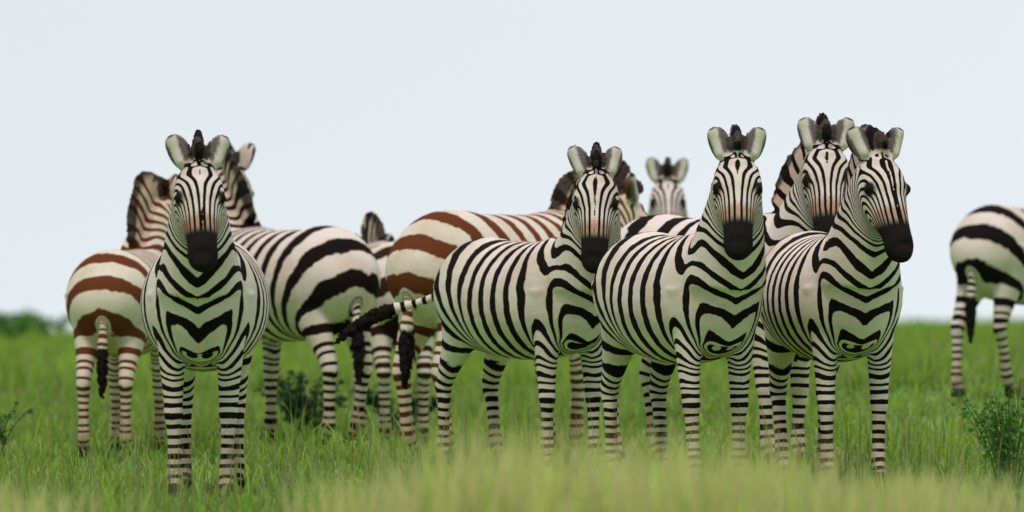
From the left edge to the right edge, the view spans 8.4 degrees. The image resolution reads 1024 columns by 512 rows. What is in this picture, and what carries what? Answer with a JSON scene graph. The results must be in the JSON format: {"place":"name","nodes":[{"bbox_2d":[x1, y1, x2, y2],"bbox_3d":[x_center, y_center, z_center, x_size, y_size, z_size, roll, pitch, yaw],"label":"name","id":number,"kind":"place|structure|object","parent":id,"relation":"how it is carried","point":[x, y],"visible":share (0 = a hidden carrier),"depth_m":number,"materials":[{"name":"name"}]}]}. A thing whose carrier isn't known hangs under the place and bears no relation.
{"place":"outdoors","nodes":[
{"label":"outdoors","id":0,"kind":"place"},
{"bbox_2d":[0,313,1023,396],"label":"grass","id":1,"kind":"structure","parent":0,"point":[36,353],"depth_m":72.30,"materials":[{"name":"green plant"}]},
{"bbox_2d":[0,335,1023,511],"bbox_3d":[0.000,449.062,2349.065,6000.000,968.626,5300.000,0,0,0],"label":"ground","id":2,"kind":"structure","parent":0,"point":[972,400],"depth_m":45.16,"materials":[{"name":"green plant"}]},
{"bbox_2d":[0,401,34,449],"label":"bush","id":3,"kind":"object","parent":2,"relation":"on","point":[3,439],"visible":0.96,"depth_m":40.96,"materials":[{"name":"green plant"}]},
{"bbox_2d":[8,311,26,317],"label":"bush","id":4,"kind":"object","parent":2,"relation":"on","point":[20,314],"visible":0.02,"depth_m":135.92,"materials":[{"name":"green plant"}]},
{"bbox_2d":[7,309,49,321],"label":"bush","id":5,"kind":"object","parent":2,"relation":"on","point":[47,319],"visible":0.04,"depth_m":159.13,"materials":[{"name":"green plant"}]},
{"bbox_2d":[0,312,68,340],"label":"bush","id":6,"kind":"object","parent":2,"relation":"on","point":[13,322],"visible":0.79,"depth_m":119.48,"materials":[{"name":"green plant"}]},
{"bbox_2d":[64,171,177,456],"bbox_3d":[-2.311,0.339,42.352,0.610,1.722,1.959,0,0,7],"label":"zebra","id":7,"kind":"object","parent":2,"relation":"on","point":[102,294],"visible":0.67,"depth_m":41.55},
{"bbox_2d":[140,129,269,496],"bbox_3d":[-1.530,0.289,34.658,0.642,1.814,2.091,0,0,0],"label":"zebra","id":8,"kind":"object","parent":2,"relation":"on","point":[205,303],"visible":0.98,"depth_m":34.21},
{"bbox_2d":[206,143,379,444],"bbox_3d":[-1.463,0.225,43.645,0.722,1.928,2.155,0,0,-32],"label":"zebra","id":9,"kind":"object","parent":2,"relation":"on","point":[323,284],"visible":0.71,"depth_m":42.91},
{"bbox_2d":[252,368,354,433],"bbox_3d":[-1.429,0.976,46.956,0.699,0.453,0.589,0,0,38],"label":"bush","id":10,"kind":"object","parent":2,"relation":"on","point":[286,398],"visible":0.79,"depth_m":46.95,"materials":[{"name":"green plant"}]},
{"bbox_2d":[352,211,435,445],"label":"zebra","id":11,"kind":"object","parent":2,"relation":"on","point":[376,239],"visible":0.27,"depth_m":43.91},
{"bbox_2d":[348,376,452,429],"bbox_3d":[-0.736,1.019,48.002,0.668,0.388,0.473,0,0,-29],"label":"bush","id":12,"kind":"object","parent":2,"relation":"on","point":[370,401],"visible":0.33,"depth_m":47.96,"materials":[{"name":"green plant"}]},
{"bbox_2d":[334,142,621,467],"bbox_3d":[0.001,0.283,38.403,0.717,1.796,2.436,0,0,-36],"label":"zebra","id":13,"kind":"object","parent":2,"relation":"on","point":[499,303],"visible":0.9,"depth_m":37.92},
{"bbox_2d":[0,322,1023,511],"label":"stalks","id":14,"kind":"object","parent":2,"relation":"on","point":[384,431],"visible":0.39,"depth_m":37.28,"materials":[{"name":"green plant"}]},
{"bbox_2d":[0,407,1023,511],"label":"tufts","id":15,"kind":"object","parent":2,"relation":"on","point":[609,489],"visible":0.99,"depth_m":22.17,"materials":[{"name":"green plant"}]},
{"bbox_2d":[385,160,648,457],"bbox_3d":[0.066,0.294,41.501,0.763,1.828,2.233,0,0,40],"label":"zebra","id":16,"kind":"object","parent":2,"relation":"on","point":[423,248],"visible":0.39,"depth_m":40.86},
{"bbox_2d":[644,157,688,418],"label":"zebra","id":17,"kind":"object","parent":2,"relation":"on","point":[667,178],"visible":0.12,"depth_m":48.04},
{"bbox_2d":[591,124,765,483],"bbox_3d":[0.942,0.258,35.829,0.642,1.846,2.068,0,0,-20],"label":"zebra","id":18,"kind":"object","parent":2,"relation":"on","point":[666,303],"visible":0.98,"depth_m":35.48},
{"bbox_2d":[617,112,854,466],"bbox_3d":[1.254,0.198,38.697,0.706,1.963,2.121,0,0,-42],"label":"zebra","id":19,"kind":"object","parent":2,"relation":"on","point":[808,194],"visible":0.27,"depth_m":38.27},
{"bbox_2d":[760,124,913,483],"bbox_3d":[1.693,0.251,36.081,0.642,1.844,2.049,0,0,-11],"label":"zebra","id":20,"kind":"object","parent":2,"relation":"on","point":[832,299],"visible":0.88,"depth_m":35.65},
{"bbox_2d":[950,204,1023,398],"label":"zebra","id":21,"kind":"object","parent":2,"relation":"on","point":[987,251],"visible":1,"depth_m":46.96},
{"bbox_2d":[951,379,1023,491],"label":"bush","id":22,"kind":"object","parent":2,"relation":"on","point":[1005,447],"visible":0.98,"depth_m":34.02,"materials":[{"name":"green plant"}]},
{"bbox_2d":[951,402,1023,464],"bbox_3d":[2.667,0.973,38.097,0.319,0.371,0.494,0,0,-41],"label":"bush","id":23,"kind":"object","parent":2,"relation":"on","point":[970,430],"visible":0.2,"depth_m":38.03,"materials":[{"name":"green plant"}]},
{"bbox_2d":[965,476,1023,511],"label":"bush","id":24,"kind":"object","parent":2,"relation":"on","point":[1018,481],"visible":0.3,"depth_m":27.59,"materials":[{"name":"green plant"}]},
{"bbox_2d":[0,0,1023,332],"label":"sky","id":25,"kind":"structure","parent":0,"point":[402,112],"materials":[{"name":"white"}]}
]}

